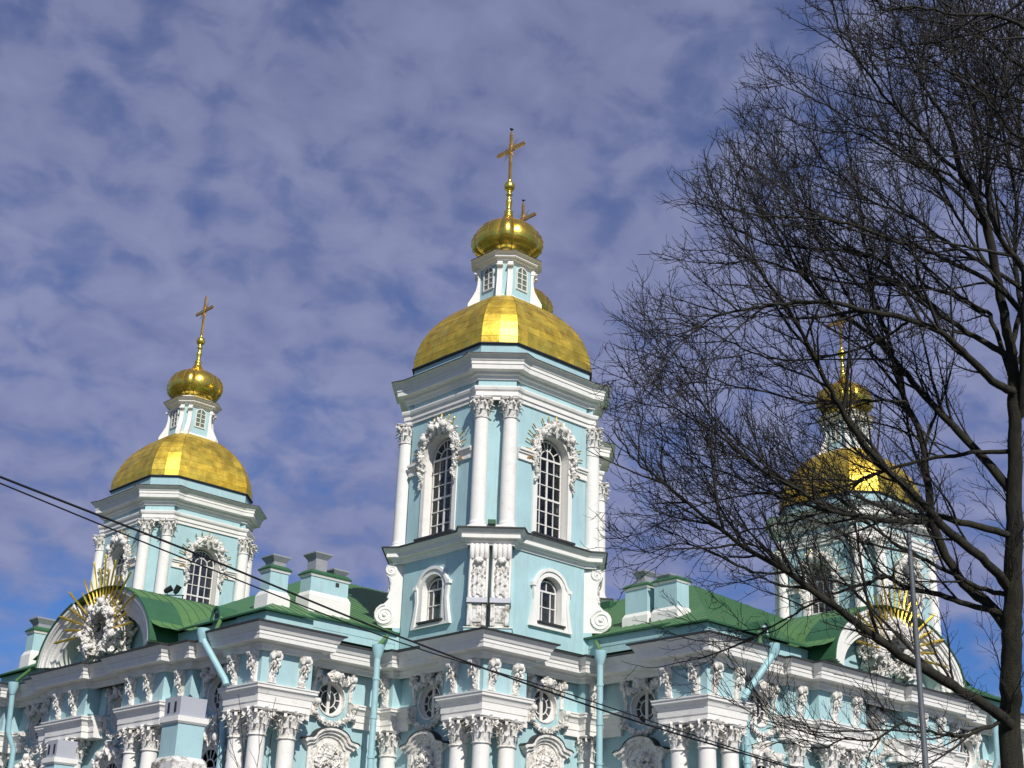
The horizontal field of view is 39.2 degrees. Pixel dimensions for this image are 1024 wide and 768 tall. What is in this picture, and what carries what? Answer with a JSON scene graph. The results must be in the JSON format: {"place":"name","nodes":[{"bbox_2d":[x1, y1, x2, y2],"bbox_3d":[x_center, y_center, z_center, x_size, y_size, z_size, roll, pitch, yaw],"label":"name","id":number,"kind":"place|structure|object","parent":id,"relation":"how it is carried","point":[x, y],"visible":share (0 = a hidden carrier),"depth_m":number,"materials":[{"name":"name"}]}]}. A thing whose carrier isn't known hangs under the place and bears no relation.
{"place":"outdoors","nodes":[
{"label":"outdoors","id":0,"kind":"place"},
{"bbox_2d":[0,476,792,767],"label":"overhead cable","id":1,"kind":"object","parent":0,"point":[165,541],"visible":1,"depth_m":27.27,"materials":[{"name":"black metal"}]},
{"bbox_2d":[0,482,797,767],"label":"overhead cable","id":2,"kind":"object","parent":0,"point":[363,628],"visible":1,"depth_m":27.32,"materials":[{"name":"black metal"}]},
{"bbox_2d":[0,131,1023,767],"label":"cathedral","id":3,"kind":"structure","parent":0,"point":[498,401],"depth_m":74.31,"materials":[{"name":"blue paint"}]},
{"bbox_2d":[34,716,42,739],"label":"round window","id":4,"kind":"structure","parent":3,"relation":"in","point":[40,720],"depth_m":84.51,"materials":[{"name":"grey glass"}]},
{"bbox_2d":[163,584,183,598],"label":"floodlight","id":5,"kind":"object","parent":3,"relation":"attached to","point":[176,590],"visible":0.88,"depth_m":79.07,"materials":[{"name":"black metal"}]},
{"bbox_2d":[213,680,225,709],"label":"round window","id":6,"kind":"structure","parent":3,"relation":"in","point":[216,700],"depth_m":71.36,"materials":[{"name":"black glass"}]},
{"bbox_2d":[319,683,340,714],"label":"round window","id":7,"kind":"structure","parent":3,"relation":"in","point":[330,696],"depth_m":71.36,"materials":[{"name":"white glass"}]},
{"bbox_2d":[423,687,438,717],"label":"round window","id":8,"kind":"structure","parent":3,"relation":"in","point":[429,709],"depth_m":71.47,"materials":[{"name":"black glass"}]},
{"bbox_2d":[488,519,495,525],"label":"spotlight","id":9,"kind":"object","parent":3,"relation":"attached to","point":[491,522],"visible":1,"depth_m":72.08,"materials":[{"name":"green metal"}]},
{"bbox_2d":[534,690,552,721],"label":"round window","id":10,"kind":"structure","parent":3,"relation":"in","point":[543,701],"depth_m":71.21,"materials":[{"name":"white glass"}]},
{"bbox_2d":[635,692,653,722],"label":"round window","id":11,"kind":"structure","parent":3,"relation":"in","point":[643,707],"depth_m":70.84,"materials":[{"name":"grey glass"}]},
{"bbox_2d":[750,695,764,725],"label":"round window","id":12,"kind":"structure","parent":3,"relation":"in","point":[758,709],"depth_m":70.24,"materials":[{"name":"white paint"}]},
{"bbox_2d":[866,720,875,748],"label":"round window","id":13,"kind":"structure","parent":3,"relation":"in","point":[872,744],"depth_m":76.40,"materials":[{"name":"white paint"}]},
{"bbox_2d":[960,742,970,767],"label":"round window","id":14,"kind":"structure","parent":3,"relation":"in","point":[964,748],"depth_m":82.46,"materials":[{"name":"white paint"}]},
{"bbox_2d":[0,0,1023,713],"label":"sky","id":15,"kind":"structure","parent":0,"point":[324,173],"materials":[{"name":"blue"}]},
{"label":"pavement","id":16,"kind":"structure","parent":0,"visible":0},
{"bbox_2d":[42,739,77,767],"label":"vent pier","id":17,"kind":"structure","parent":16,"relation":"on","point":[61,753],"depth_m":63.61,"materials":[{"name":"white paint"}]},
{"bbox_2d":[151,695,208,767],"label":"vent pier","id":18,"kind":"structure","parent":16,"relation":"on","point":[183,721],"depth_m":56.63,"materials":[{"name":"blue paint"}]},
{"bbox_3d":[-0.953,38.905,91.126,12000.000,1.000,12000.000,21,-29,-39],"label":"ground","id":19,"kind":"structure","parent":0,"visible":0},
{"bbox_2d":[208,694,275,767],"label":"bare sapling","id":20,"kind":"object","parent":19,"relation":"on","point":[242,740],"visible":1,"depth_m":23.97,"materials":[{"name":"brown plant"}]},
{"bbox_2d":[578,0,1023,767],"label":"bare tree","id":21,"kind":"object","parent":19,"relation":"on","point":[1006,714],"visible":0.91,"depth_m":29.65,"materials":[{"name":"brown plant"}]},
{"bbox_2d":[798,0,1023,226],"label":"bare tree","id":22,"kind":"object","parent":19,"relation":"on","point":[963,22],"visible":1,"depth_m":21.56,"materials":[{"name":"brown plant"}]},
{"bbox_2d":[904,525,928,767],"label":"street lamp","id":23,"kind":"object","parent":19,"relation":"on","point":[908,529],"visible":1,"depth_m":27.19,"materials":[{"name":"grey metal"}]}
]}

